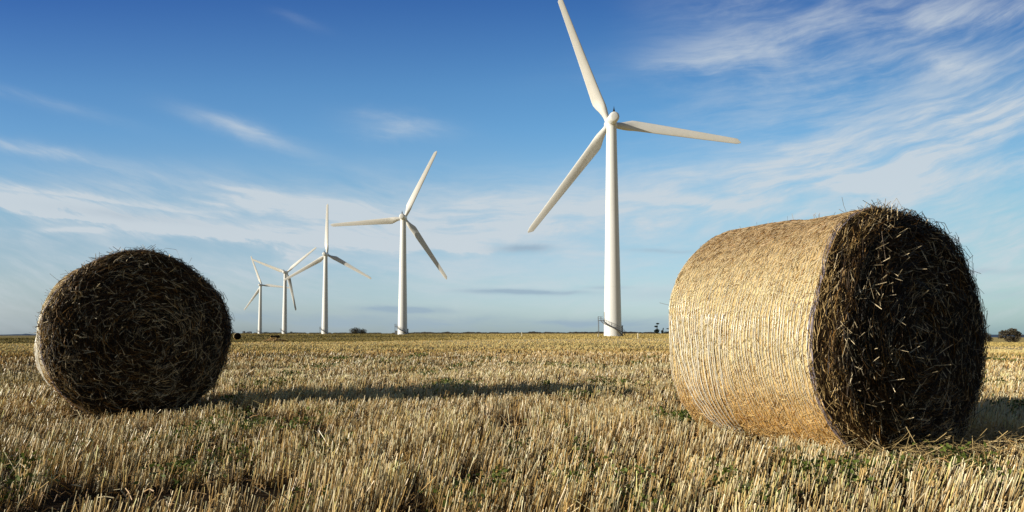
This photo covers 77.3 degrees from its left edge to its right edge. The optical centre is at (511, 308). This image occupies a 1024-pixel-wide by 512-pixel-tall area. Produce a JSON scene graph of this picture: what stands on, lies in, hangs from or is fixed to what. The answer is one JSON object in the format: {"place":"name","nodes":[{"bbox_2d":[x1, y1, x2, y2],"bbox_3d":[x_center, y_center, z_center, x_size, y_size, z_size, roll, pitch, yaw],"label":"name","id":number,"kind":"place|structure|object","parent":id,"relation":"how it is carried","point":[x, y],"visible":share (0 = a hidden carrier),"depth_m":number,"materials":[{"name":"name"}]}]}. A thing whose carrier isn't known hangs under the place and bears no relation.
{"place":"outdoors","nodes":[
{"label":"outdoors","id":0,"kind":"place"},
{"bbox_2d":[0,333,1023,511],"bbox_3d":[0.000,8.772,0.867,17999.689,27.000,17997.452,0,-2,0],"label":"ground","id":1,"kind":"structure","parent":0,"point":[59,501],"depth_m":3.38,"materials":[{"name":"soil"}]},
{"bbox_2d":[32,244,235,416],"bbox_3d":[-3.630,0.194,6.173,1.651,1.564,1.478,2,-3,-38],"label":"straw bale","id":2,"kind":"object","parent":1,"relation":"on","point":[132,330],"visible":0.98,"depth_m":5.63,"materials":[{"name":"beige plant"}]},
{"bbox_2d":[233,333,240,339],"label":"straw bale","id":3,"kind":"object","parent":1,"relation":"on","point":[236,336],"visible":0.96,"depth_m":127.83},
{"bbox_2d":[244,256,288,333],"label":"wind turbine","id":4,"kind":"object","parent":1,"relation":"on","point":[259,291],"visible":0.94,"depth_m":756.65,"materials":[{"name":"paint"}]},
{"bbox_2d":[263,338,280,340],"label":"straw heap","id":5,"kind":"object","parent":1,"relation":"on","point":[273,339],"visible":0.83,"depth_m":111.17,"materials":[{"name":"beige plant"}]},
{"bbox_2d":[251,247,316,333],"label":"wind turbine","id":6,"kind":"object","parent":1,"relation":"on","point":[284,318],"visible":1,"depth_m":597.10,"materials":[{"name":"paint"}]},
{"bbox_2d":[284,204,370,333],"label":"wind turbine","id":7,"kind":"object","parent":1,"relation":"on","point":[324,327],"visible":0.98,"depth_m":461.48,"materials":[{"name":"paint"}]},
{"bbox_2d":[349,327,360,333],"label":"tree","id":8,"kind":"object","parent":1,"relation":"on","point":[354,331],"visible":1,"depth_m":698.48,"materials":[{"name":"green plant"}]},
{"bbox_2d":[330,151,446,334],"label":"wind turbine","id":9,"kind":"object","parent":1,"relation":"on","point":[402,307],"visible":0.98,"depth_m":316.71,"materials":[{"name":"paint"}]},
{"bbox_2d":[246,331,668,333],"bbox_3d":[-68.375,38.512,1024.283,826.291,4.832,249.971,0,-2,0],"label":"hedgerow","id":10,"kind":"object","parent":1,"relation":"on","point":[533,332],"visible":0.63,"depth_m":905.43,"materials":[{"name":"green plant"}]},
{"bbox_2d":[0,350,1023,511],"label":"stubble","id":11,"kind":"object","parent":1,"relation":"on","point":[388,400],"visible":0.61,"depth_m":3.67,"materials":[{"name":"beige plant"}]},
{"bbox_2d":[0,333,1023,346],"bbox_3d":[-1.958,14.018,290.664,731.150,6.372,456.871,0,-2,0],"label":"grass","id":12,"kind":"structure","parent":1,"relation":"on","point":[541,336],"depth_m":146.11,"materials":[{"name":"green plant"}]},
{"bbox_2d":[0,352,1023,511],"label":"weeds","id":13,"kind":"object","parent":1,"relation":"on","point":[725,469],"visible":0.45,"depth_m":3.32,"materials":[{"name":"beige plant"}]},
{"bbox_2d":[0,338,1023,358],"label":"stubble","id":14,"kind":"object","parent":1,"relation":"on","point":[558,347],"visible":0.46,"depth_m":35.20,"materials":[{"name":"plant"}]},
{"bbox_2d":[528,0,740,335],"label":"wind turbine","id":15,"kind":"object","parent":1,"relation":"on","point":[612,305],"visible":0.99,"depth_m":173.53,"materials":[{"name":"paint"}]},
{"bbox_2d":[654,323,659,333],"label":"pine tree","id":16,"kind":"object","parent":1,"relation":"on","point":[656,330],"visible":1,"depth_m":499.23,"materials":[{"name":"green plant"}]},
{"bbox_2d":[662,198,990,456],"bbox_3d":[2.149,0.118,4.497,1.694,1.639,1.596,1,-3,-26],"label":"straw bale","id":17,"kind":"object","parent":1,"relation":"on","point":[846,327],"visible":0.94,"depth_m":3.91,"materials":[{"name":"beige plant"}]},
{"bbox_2d":[830,413,1023,469],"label":"spilled straw","id":18,"kind":"object","parent":1,"relation":"on","point":[972,436],"visible":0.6,"depth_m":3.85,"materials":[{"name":"beige plant"}]},
{"bbox_2d":[983,333,993,341],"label":"tree","id":19,"kind":"object","parent":1,"relation":"on","point":[990,338],"visible":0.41,"depth_m":328.80,"materials":[{"name":"green plant"}]},
{"bbox_2d":[998,328,1022,341],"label":"tree","id":20,"kind":"object","parent":1,"relation":"on","point":[1014,337],"visible":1,"depth_m":328.99,"materials":[{"name":"green plant"}]},
{"bbox_2d":[0,334,1023,336],"bbox_3d":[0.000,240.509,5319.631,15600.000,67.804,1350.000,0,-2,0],"label":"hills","id":21,"kind":"structure","parent":0,"point":[34,334],"depth_m":4955.00,"materials":[{"name":"green plant"}]},
{"bbox_2d":[0,0,1023,334],"label":"sky","id":22,"kind":"structure","parent":0,"point":[221,134],"materials":[{"name":"blue"}]}
]}

